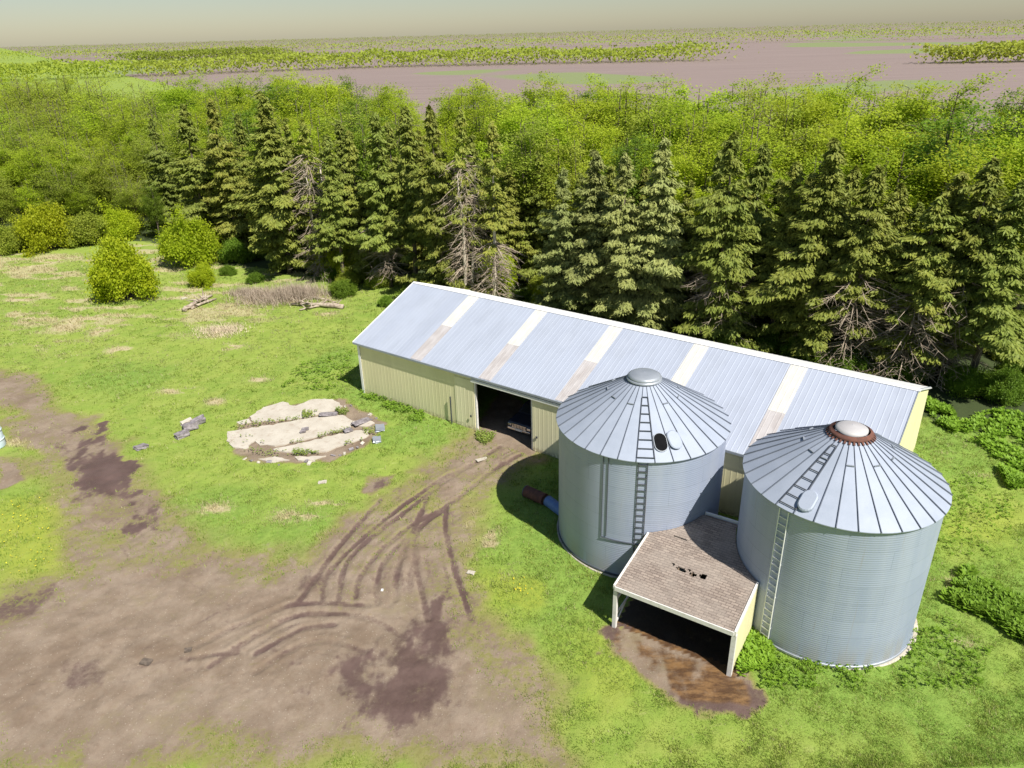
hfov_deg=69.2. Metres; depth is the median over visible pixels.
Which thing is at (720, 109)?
leafy tree
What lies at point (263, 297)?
brush pile
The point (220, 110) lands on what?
leafy tree
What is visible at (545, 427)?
sliding door
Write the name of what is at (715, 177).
spruce tree
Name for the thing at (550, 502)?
blue drum
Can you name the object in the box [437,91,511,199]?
leafy tree
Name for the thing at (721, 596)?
shingled shed
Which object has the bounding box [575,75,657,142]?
leafy tree
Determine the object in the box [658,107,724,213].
leafy tree
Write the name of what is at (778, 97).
leafy tree
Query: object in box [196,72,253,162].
leafy tree
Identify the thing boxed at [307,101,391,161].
leafy tree
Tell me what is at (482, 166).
leafy tree
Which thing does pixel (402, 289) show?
undergrowth bush
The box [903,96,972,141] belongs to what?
leafy tree
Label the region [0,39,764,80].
distant woods
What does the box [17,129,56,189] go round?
leafy tree
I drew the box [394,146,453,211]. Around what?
leafy tree
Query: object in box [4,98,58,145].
leafy tree
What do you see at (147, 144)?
leafy tree
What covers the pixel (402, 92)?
leafy tree
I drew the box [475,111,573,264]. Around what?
leafy tree
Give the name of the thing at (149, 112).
leafy tree
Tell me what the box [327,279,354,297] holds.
undergrowth bush
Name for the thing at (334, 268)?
undergrowth bush
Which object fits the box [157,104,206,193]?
leafy tree
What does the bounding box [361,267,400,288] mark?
bush
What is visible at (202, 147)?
leafy tree
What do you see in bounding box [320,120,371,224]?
spruce tree
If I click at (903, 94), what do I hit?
leafy tree
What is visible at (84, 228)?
bush
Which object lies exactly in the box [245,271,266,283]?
undergrowth bush
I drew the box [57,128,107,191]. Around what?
leafy tree
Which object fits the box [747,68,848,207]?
leafy tree
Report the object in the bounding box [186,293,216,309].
fallen log
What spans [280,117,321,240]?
spruce tree
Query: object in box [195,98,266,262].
spruce tree
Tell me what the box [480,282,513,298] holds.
undergrowth bush
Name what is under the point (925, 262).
spruce tree
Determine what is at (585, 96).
leafy tree
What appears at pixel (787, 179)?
leafy tree
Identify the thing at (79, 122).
leafy tree
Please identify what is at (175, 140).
leafy tree
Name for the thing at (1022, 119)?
leafy tree
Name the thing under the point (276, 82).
leafy tree
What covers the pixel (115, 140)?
leafy tree
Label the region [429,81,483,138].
leafy tree
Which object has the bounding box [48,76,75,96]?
leafy tree
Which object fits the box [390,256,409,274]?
undergrowth bush
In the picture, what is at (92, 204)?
leafy tree
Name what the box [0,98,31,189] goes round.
leafy tree
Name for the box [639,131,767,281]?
leafy tree
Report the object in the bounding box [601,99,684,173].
leafy tree
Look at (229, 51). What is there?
distant woods
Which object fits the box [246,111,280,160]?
leafy tree
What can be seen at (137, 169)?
leafy tree
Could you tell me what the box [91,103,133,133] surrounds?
leafy tree
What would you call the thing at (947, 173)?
leafy tree
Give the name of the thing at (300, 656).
dirt yard
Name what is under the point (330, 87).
leafy tree
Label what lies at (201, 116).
leafy tree
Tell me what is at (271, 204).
spruce tree
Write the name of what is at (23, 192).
leafy tree
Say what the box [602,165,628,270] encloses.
spruce tree
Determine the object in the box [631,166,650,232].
spruce tree
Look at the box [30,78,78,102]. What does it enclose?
leafy tree
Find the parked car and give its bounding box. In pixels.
[508,399,530,434]
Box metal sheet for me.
[319,412,337,415]
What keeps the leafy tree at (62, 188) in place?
on the ground at (806, 58)
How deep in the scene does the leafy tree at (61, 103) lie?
137.42 m
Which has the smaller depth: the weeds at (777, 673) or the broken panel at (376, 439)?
the weeds at (777, 673)
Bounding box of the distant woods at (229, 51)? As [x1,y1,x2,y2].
[97,46,309,60]
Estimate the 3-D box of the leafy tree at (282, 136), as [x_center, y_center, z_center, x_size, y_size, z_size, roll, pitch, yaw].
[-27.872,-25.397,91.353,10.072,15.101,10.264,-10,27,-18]
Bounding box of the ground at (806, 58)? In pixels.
[0,20,1023,767]
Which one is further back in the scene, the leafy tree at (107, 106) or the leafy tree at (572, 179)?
the leafy tree at (107, 106)
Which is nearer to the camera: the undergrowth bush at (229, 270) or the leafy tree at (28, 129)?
the undergrowth bush at (229, 270)
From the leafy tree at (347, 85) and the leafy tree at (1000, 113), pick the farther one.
the leafy tree at (347, 85)
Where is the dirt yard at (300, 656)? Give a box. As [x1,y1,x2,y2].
[0,374,766,767]
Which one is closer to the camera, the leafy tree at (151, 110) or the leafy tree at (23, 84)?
the leafy tree at (151, 110)
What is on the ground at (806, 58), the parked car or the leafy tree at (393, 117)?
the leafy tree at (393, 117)
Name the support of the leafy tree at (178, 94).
on the ground at (806, 58)
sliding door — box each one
[454,376,475,429]
[532,400,558,458]
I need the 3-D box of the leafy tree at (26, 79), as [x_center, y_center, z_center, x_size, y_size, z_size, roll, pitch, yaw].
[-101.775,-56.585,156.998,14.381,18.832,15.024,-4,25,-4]
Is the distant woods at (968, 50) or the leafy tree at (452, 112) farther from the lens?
the distant woods at (968, 50)
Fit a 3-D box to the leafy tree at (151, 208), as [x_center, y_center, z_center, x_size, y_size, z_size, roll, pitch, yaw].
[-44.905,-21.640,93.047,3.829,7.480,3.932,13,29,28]
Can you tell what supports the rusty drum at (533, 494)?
on the ground at (806, 58)
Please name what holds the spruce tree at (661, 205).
on the ground at (806, 58)
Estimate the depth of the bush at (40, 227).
89.08 m
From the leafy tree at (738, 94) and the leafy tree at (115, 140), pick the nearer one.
the leafy tree at (738, 94)
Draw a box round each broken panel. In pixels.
[342,427,353,432]
[351,417,372,425]
[372,436,381,442]
[375,424,384,431]
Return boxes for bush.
[0,223,27,255]
[9,195,81,257]
[56,206,112,247]
[84,225,160,306]
[94,196,146,241]
[152,204,223,268]
[183,258,218,290]
[216,265,236,275]
[218,235,250,263]
[240,241,269,261]
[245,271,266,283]
[301,250,323,274]
[313,245,368,275]
[318,267,336,281]
[327,265,339,276]
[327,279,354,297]
[329,278,358,298]
[334,266,367,284]
[361,267,373,281]
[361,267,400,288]
[376,294,393,306]
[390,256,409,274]
[392,280,418,296]
[444,264,506,295]
[477,247,519,292]
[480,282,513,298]
[513,287,530,301]
[525,271,548,293]
[531,278,544,304]
[718,337,747,347]
[753,329,783,352]
[777,335,818,360]
[805,343,847,369]
[831,339,874,371]
[880,352,933,384]
[937,359,991,400]
[977,363,1023,408]
[986,346,1023,387]
[988,344,1019,360]
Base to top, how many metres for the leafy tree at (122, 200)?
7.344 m
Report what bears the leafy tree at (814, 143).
on the ground at (806, 58)
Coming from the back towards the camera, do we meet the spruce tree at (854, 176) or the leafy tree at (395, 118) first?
the leafy tree at (395, 118)
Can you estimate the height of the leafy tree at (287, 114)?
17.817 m
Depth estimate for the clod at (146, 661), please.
30.22 m
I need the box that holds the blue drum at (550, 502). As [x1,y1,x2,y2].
[543,495,558,515]
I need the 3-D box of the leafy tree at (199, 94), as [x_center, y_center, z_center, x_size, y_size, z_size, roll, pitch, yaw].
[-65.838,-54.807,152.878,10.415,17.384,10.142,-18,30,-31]
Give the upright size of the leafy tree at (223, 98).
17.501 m
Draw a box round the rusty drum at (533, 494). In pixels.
[522,485,547,504]
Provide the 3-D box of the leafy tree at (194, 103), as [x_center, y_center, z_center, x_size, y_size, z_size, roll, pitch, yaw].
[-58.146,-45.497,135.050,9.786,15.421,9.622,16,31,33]
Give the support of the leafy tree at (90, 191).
on the ground at (806, 58)
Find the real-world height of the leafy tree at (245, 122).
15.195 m
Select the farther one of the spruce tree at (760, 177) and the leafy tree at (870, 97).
the leafy tree at (870, 97)
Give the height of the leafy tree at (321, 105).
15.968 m
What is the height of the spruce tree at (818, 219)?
16.207 m
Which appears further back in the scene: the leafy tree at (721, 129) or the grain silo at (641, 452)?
the leafy tree at (721, 129)
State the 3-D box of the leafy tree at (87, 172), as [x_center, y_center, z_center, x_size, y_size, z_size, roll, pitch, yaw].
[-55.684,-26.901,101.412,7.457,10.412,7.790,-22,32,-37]
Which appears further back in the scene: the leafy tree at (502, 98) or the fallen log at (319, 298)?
the leafy tree at (502, 98)
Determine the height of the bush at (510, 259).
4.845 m
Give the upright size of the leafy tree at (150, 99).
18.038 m
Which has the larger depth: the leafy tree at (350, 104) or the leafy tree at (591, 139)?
the leafy tree at (350, 104)
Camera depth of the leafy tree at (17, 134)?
117.63 m
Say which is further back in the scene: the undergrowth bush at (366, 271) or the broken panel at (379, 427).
the undergrowth bush at (366, 271)
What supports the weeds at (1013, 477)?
on the ground at (806, 58)
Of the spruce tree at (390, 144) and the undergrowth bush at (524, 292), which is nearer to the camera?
the undergrowth bush at (524, 292)
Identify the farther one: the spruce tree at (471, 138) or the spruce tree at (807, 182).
the spruce tree at (471, 138)
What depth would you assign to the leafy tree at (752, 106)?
79.21 m
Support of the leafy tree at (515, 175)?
on the ground at (806, 58)
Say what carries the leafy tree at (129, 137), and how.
on the ground at (806, 58)
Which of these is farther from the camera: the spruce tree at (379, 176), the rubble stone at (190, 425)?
the spruce tree at (379, 176)
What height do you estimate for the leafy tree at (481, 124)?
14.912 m
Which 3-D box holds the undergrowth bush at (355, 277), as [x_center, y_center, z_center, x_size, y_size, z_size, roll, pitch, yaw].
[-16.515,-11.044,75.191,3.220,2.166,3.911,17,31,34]
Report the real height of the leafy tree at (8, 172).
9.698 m
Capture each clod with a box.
[139,657,152,665]
[184,647,191,652]
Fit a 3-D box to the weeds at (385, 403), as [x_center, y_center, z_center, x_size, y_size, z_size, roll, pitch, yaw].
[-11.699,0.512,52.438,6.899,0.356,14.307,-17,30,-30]
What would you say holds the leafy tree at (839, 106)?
on the ground at (806, 58)
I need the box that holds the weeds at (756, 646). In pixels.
[735,626,776,676]
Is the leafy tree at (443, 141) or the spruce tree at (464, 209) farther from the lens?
the leafy tree at (443, 141)
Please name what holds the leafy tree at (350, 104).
on the ground at (806, 58)
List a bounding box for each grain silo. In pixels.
[556,368,731,577]
[736,420,952,669]
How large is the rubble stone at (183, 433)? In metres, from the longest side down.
0.906 x 0.693 x 0.327 m
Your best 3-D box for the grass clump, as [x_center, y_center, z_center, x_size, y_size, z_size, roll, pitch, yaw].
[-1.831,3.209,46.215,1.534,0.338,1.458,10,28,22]
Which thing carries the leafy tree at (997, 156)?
on the ground at (806, 58)
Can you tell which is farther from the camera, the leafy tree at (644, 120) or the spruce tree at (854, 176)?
the leafy tree at (644, 120)
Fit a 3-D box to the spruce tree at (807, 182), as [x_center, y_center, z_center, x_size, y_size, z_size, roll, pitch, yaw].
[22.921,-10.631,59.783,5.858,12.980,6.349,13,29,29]
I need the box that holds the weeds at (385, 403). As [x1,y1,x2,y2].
[281,350,424,422]
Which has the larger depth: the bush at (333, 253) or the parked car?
the bush at (333, 253)
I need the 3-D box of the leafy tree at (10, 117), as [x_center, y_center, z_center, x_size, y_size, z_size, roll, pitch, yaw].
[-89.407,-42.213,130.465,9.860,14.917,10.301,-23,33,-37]
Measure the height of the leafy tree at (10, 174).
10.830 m
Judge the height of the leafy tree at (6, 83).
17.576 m
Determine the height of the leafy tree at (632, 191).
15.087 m
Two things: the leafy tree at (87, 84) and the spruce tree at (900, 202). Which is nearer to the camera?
the spruce tree at (900, 202)
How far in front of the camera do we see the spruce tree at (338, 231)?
72.32 m
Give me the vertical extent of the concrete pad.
0.173 m
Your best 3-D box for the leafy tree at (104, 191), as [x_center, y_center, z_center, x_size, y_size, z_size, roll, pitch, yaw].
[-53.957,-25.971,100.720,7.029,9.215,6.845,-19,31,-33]
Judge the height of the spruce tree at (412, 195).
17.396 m
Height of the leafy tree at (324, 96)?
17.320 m
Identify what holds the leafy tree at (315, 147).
on the ground at (806, 58)
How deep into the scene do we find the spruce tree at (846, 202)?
56.48 m
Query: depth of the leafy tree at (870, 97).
91.87 m
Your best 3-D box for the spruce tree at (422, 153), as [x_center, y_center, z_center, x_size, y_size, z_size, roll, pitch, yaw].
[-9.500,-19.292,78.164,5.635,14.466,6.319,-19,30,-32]
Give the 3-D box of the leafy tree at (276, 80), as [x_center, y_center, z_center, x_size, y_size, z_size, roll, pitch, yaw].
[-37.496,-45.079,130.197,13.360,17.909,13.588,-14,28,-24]
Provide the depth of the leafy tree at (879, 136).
61.74 m
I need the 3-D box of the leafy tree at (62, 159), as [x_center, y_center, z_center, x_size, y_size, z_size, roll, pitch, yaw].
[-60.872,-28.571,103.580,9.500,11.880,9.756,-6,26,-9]
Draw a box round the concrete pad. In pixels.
[227,399,374,462]
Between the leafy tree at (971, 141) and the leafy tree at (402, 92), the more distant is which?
the leafy tree at (402, 92)
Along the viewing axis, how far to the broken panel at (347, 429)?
47.31 m
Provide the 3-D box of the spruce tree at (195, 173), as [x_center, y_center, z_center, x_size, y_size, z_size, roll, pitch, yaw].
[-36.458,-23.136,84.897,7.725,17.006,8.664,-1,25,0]
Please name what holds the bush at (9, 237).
on the ground at (806, 58)
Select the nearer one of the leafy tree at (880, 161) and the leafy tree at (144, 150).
the leafy tree at (880, 161)
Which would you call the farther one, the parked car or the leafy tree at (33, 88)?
the leafy tree at (33, 88)
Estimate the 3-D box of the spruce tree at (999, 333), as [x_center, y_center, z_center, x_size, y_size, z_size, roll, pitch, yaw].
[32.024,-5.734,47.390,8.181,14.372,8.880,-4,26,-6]
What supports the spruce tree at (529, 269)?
on the ground at (806, 58)
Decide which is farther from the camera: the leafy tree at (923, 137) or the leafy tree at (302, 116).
the leafy tree at (302, 116)
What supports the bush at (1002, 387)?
on the ground at (806, 58)
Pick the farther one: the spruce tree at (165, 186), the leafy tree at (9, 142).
the leafy tree at (9, 142)
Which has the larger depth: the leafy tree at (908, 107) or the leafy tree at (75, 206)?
the leafy tree at (75, 206)
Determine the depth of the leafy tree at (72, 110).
125.98 m
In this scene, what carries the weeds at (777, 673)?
on the ground at (806, 58)
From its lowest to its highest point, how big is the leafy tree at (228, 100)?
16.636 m
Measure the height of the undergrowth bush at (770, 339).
2.126 m
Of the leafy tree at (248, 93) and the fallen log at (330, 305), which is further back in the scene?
the leafy tree at (248, 93)
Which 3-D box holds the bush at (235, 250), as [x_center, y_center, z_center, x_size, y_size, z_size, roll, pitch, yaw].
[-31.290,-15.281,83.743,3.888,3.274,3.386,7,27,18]
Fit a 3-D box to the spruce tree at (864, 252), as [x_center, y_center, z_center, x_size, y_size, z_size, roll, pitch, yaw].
[24.314,-7.793,51.724,8.238,14.746,8.241,-16,29,-28]
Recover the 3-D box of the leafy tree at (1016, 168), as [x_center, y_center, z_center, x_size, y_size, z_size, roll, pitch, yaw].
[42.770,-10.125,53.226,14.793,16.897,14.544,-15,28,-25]
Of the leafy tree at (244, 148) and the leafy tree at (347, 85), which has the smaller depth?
the leafy tree at (244, 148)
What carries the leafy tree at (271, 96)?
on the ground at (806, 58)
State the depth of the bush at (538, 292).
67.73 m
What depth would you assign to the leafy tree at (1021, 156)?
57.42 m
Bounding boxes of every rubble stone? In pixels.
[133,443,148,450]
[174,428,189,439]
[180,417,191,425]
[182,420,198,430]
[190,414,205,424]
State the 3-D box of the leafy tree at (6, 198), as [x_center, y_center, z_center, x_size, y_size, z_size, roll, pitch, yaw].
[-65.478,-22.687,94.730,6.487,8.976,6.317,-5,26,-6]
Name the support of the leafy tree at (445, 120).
on the ground at (806, 58)
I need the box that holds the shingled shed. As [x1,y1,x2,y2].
[612,511,758,676]
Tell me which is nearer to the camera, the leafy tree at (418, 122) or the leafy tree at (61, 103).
the leafy tree at (418, 122)
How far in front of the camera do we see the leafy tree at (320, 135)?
95.17 m
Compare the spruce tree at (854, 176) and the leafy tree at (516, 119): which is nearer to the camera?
the spruce tree at (854, 176)
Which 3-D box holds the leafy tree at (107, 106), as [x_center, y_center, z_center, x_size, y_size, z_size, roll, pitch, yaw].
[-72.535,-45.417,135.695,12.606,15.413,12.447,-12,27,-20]
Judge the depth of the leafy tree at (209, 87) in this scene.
137.51 m
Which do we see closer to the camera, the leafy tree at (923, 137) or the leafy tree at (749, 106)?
the leafy tree at (923, 137)
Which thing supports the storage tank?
on the ground at (806, 58)
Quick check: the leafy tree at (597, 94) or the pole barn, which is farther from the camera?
the leafy tree at (597, 94)
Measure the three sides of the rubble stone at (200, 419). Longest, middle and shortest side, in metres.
1.053 x 0.569 x 0.384 m
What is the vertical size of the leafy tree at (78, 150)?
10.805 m
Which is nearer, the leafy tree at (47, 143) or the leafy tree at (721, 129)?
the leafy tree at (721, 129)
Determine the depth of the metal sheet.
49.48 m
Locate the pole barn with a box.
[352,281,931,517]
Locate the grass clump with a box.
[475,428,495,442]
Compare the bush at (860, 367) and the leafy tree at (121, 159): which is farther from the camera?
the leafy tree at (121, 159)
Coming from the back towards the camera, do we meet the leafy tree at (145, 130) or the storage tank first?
the leafy tree at (145, 130)
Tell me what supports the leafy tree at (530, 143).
on the ground at (806, 58)
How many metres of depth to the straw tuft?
64.40 m
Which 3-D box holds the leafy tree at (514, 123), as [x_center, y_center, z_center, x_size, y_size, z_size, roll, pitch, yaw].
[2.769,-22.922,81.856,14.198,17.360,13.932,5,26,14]
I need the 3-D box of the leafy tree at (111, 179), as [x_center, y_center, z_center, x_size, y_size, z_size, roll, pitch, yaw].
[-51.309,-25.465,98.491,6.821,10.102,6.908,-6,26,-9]
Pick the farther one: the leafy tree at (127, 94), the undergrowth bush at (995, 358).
the leafy tree at (127, 94)
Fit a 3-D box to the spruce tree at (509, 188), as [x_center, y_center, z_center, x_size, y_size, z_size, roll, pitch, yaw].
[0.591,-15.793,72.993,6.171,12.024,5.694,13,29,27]
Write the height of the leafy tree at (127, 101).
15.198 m
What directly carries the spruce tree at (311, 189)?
on the ground at (806, 58)
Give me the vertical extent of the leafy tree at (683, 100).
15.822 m
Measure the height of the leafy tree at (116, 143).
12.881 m
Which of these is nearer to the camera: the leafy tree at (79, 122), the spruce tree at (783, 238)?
the spruce tree at (783, 238)
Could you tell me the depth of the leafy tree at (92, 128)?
114.95 m
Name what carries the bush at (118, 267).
on the ground at (806, 58)
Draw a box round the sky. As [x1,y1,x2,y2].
[0,0,1023,46]
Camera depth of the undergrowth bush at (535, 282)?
70.97 m
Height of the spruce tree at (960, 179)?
14.266 m
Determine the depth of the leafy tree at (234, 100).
130.67 m
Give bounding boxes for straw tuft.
[185,320,254,338]
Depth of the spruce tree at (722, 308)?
54.81 m
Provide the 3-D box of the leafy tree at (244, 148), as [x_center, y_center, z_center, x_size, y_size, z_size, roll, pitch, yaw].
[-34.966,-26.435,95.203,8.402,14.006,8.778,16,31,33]
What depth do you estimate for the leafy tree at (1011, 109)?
66.92 m
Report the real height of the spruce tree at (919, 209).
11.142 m
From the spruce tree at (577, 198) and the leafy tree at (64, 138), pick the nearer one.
the spruce tree at (577, 198)
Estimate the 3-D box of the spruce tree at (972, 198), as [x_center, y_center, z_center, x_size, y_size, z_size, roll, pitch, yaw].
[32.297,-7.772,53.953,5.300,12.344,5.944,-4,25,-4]
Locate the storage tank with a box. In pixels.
[0,426,5,448]
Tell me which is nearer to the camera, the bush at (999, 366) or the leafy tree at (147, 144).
the bush at (999, 366)
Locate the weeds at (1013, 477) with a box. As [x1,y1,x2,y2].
[925,395,1023,488]
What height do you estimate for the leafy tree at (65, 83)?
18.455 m
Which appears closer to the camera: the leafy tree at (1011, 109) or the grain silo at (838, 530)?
the grain silo at (838, 530)
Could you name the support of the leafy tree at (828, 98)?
on the ground at (806, 58)
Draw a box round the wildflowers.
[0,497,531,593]
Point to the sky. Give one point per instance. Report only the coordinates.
(23, 23)
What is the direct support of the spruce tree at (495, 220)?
on the ground at (806, 58)
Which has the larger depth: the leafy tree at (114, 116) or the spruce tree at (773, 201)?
the leafy tree at (114, 116)
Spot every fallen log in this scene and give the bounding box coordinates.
[181,289,212,311]
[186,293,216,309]
[291,297,343,308]
[299,298,336,309]
[302,295,335,302]
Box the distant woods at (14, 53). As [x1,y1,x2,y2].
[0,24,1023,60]
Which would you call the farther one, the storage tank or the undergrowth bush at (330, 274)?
the undergrowth bush at (330, 274)
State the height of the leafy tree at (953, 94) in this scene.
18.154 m
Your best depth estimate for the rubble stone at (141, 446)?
46.05 m
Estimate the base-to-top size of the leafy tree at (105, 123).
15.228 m
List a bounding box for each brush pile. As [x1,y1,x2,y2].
[207,279,330,309]
[222,282,267,296]
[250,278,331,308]
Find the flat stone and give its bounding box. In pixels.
[466,570,475,574]
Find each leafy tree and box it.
[0,69,58,116]
[0,70,12,96]
[0,72,34,97]
[0,72,65,121]
[0,89,11,121]
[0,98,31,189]
[0,100,24,145]
[0,107,61,196]
[0,108,15,148]
[0,115,36,193]
[0,122,39,204]
[0,126,57,204]
[0,142,33,214]
[0,148,35,212]
[0,168,12,200]
[0,176,23,228]
[1,84,43,121]
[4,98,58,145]
[6,131,61,203]
[10,175,50,216]
[12,82,69,110]
[16,98,74,138]
[16,134,66,206]
[17,78,33,92]
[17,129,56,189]
[19,79,57,99]
[23,94,83,151]
[25,100,75,125]
[25,128,56,193]
[27,193,60,211]
[28,156,90,217]
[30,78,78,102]
[33,70,91,117]
[37,112,96,169]
[40,91,82,123]
[40,136,98,210]
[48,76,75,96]
[53,77,117,131]
[54,113,100,150]
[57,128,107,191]
[57,137,96,171]
[57,184,92,218]
[61,70,130,126]
[61,92,135,155]
[62,103,87,130]
[66,72,109,104]
[69,148,129,209]
[70,180,102,217]
[71,141,109,213]
[76,101,137,157]
[79,161,114,214]
[82,93,145,132]
[86,159,135,215]
[87,140,150,212]
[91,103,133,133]
[92,122,138,188]
[97,157,145,211]
[98,98,161,199]
[98,134,139,189]
[103,121,138,199]
[108,88,144,120]
[109,86,148,112]
[109,180,145,227]
[110,128,154,194]
[112,174,149,232]
[114,76,157,122]
[121,137,160,197]
[122,110,195,203]
[124,131,178,202]
[125,87,164,125]
[125,137,180,206]
[128,74,199,119]
[128,147,154,202]
[129,93,177,132]
[130,98,162,132]
[139,116,163,152]
[139,183,167,238]
[146,71,206,123]
[153,111,210,203]
[155,102,183,171]
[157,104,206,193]
[161,106,214,195]
[165,95,201,113]
[172,74,203,102]
[178,80,255,135]
[184,90,247,138]
[185,117,244,216]
[190,78,235,105]
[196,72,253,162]
[196,84,245,125]
[202,106,260,159]
[203,121,257,215]
[218,70,272,109]
[221,116,254,144]
[234,86,268,125]
[245,80,320,128]
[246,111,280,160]
[247,114,316,189]
[253,71,300,115]
[253,72,322,103]
[262,72,298,105]
[266,77,318,127]
[271,90,334,151]
[274,83,331,116]
[282,69,359,114]
[284,121,349,228]
[294,107,342,180]
[295,93,366,133]
[296,82,366,129]
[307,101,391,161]
[326,97,386,151]
[333,94,385,130]
[334,72,381,107]
[334,115,399,194]
[343,104,441,167]
[352,80,411,145]
[365,105,446,168]
[367,83,407,108]
[370,85,424,119]
[371,92,407,111]
[379,108,423,145]
[387,97,425,127]
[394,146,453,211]
[413,113,447,151]
[415,85,481,148]
[424,123,457,201]
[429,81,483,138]
[436,89,467,130]
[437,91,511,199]
[440,80,499,154]
[445,114,491,162]
[448,147,520,233]
[454,75,507,120]
[459,88,511,127]
[473,94,584,247]
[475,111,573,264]
[486,105,557,159]
[491,96,533,119]
[494,92,568,142]
[494,163,524,224]
[499,69,573,123]
[509,133,548,160]
[522,131,602,233]
[534,81,623,162]
[539,105,611,177]
[544,101,625,233]
[566,90,614,121]
[567,129,658,214]
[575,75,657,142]
[576,72,647,123]
[584,77,664,174]
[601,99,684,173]
[618,107,699,195]
[626,69,695,123]
[631,90,756,190]
[638,80,744,155]
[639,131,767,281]
[651,97,703,129]
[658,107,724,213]
[688,91,813,207]
[699,96,737,124]
[710,75,780,137]
[714,89,832,210]
[719,83,784,123]
[720,75,798,211]
[734,76,805,120]
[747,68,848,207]
[753,82,837,138]
[764,151,863,216]
[765,93,937,209]
[765,114,854,205]
[768,87,859,153]
[789,60,889,165]
[793,90,861,138]
[826,97,906,169]
[839,140,943,234]
[843,79,895,132]
[850,70,1015,167]
[857,92,1020,203]
[865,119,967,191]
[867,80,944,135]
[869,75,992,154]
[874,140,1023,276]
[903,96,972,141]
[904,107,1014,189]
[964,83,1023,153]
[967,86,1023,244]
[971,111,1023,309]
[976,136,1022,165]
[997,85,1023,151]
[1002,154,1023,247]
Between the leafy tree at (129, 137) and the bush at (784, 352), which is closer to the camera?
the bush at (784, 352)
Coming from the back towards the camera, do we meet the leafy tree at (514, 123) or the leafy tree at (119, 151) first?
the leafy tree at (119, 151)
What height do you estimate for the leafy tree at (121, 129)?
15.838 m
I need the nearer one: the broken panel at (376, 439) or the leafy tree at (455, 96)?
the broken panel at (376, 439)
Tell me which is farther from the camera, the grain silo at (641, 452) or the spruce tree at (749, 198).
the spruce tree at (749, 198)
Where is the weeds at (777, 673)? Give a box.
[759,465,1019,690]
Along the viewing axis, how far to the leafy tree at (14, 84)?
172.44 m
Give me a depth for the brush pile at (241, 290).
73.43 m
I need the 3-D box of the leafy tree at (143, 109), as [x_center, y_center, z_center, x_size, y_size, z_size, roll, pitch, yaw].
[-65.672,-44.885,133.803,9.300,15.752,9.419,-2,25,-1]
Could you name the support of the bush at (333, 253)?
on the ground at (806, 58)
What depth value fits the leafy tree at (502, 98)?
105.82 m
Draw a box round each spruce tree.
[139,118,189,231]
[159,104,236,247]
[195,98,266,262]
[220,91,324,273]
[228,113,261,229]
[277,118,344,280]
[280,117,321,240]
[304,134,369,271]
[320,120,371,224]
[326,130,385,279]
[353,112,419,286]
[367,106,435,281]
[373,123,422,265]
[395,104,474,288]
[407,130,435,270]
[432,108,498,296]
[446,135,507,269]
[463,121,531,300]
[483,161,538,275]
[513,150,564,280]
[531,167,595,314]
[541,149,614,319]
[571,173,585,233]
[582,153,679,329]
[588,137,707,331]
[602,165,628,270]
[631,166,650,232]
[666,180,701,321]
[671,131,774,352]
[674,148,737,322]
[735,142,780,340]
[740,160,820,328]
[740,166,760,224]
[743,137,904,359]
[752,177,789,315]
[793,163,913,374]
[801,171,818,239]
[826,164,870,337]
[828,182,922,375]
[831,178,854,229]
[852,195,968,386]
[852,198,870,300]
[858,198,904,303]
[879,171,989,374]
[884,156,1023,396]
[906,201,925,307]
[919,179,1023,370]
[962,194,982,224]
[975,195,1023,352]
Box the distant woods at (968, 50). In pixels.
[903,39,1023,63]
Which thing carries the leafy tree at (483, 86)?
on the ground at (806, 58)
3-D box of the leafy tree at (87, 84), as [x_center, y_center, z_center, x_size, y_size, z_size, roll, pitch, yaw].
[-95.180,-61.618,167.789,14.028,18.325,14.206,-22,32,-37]
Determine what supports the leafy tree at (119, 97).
on the ground at (806, 58)
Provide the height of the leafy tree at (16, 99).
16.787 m
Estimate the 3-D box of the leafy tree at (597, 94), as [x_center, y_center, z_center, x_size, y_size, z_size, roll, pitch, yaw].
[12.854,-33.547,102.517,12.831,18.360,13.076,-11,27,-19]
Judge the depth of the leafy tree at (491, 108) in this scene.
103.66 m
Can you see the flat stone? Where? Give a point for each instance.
(470, 572)
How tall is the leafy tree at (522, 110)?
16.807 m
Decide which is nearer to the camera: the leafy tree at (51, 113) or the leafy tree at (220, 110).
the leafy tree at (220, 110)
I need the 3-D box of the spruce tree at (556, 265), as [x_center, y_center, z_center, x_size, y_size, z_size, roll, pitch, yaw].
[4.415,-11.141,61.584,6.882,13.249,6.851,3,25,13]
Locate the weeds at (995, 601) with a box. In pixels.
[938,562,1023,641]
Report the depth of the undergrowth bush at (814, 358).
53.59 m
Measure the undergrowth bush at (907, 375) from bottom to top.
2.057 m
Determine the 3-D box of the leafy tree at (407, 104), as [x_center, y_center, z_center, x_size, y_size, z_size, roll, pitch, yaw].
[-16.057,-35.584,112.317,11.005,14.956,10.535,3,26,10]
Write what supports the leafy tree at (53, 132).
on the ground at (806, 58)
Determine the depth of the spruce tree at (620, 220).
57.84 m
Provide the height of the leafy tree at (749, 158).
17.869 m
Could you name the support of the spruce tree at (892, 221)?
on the ground at (806, 58)

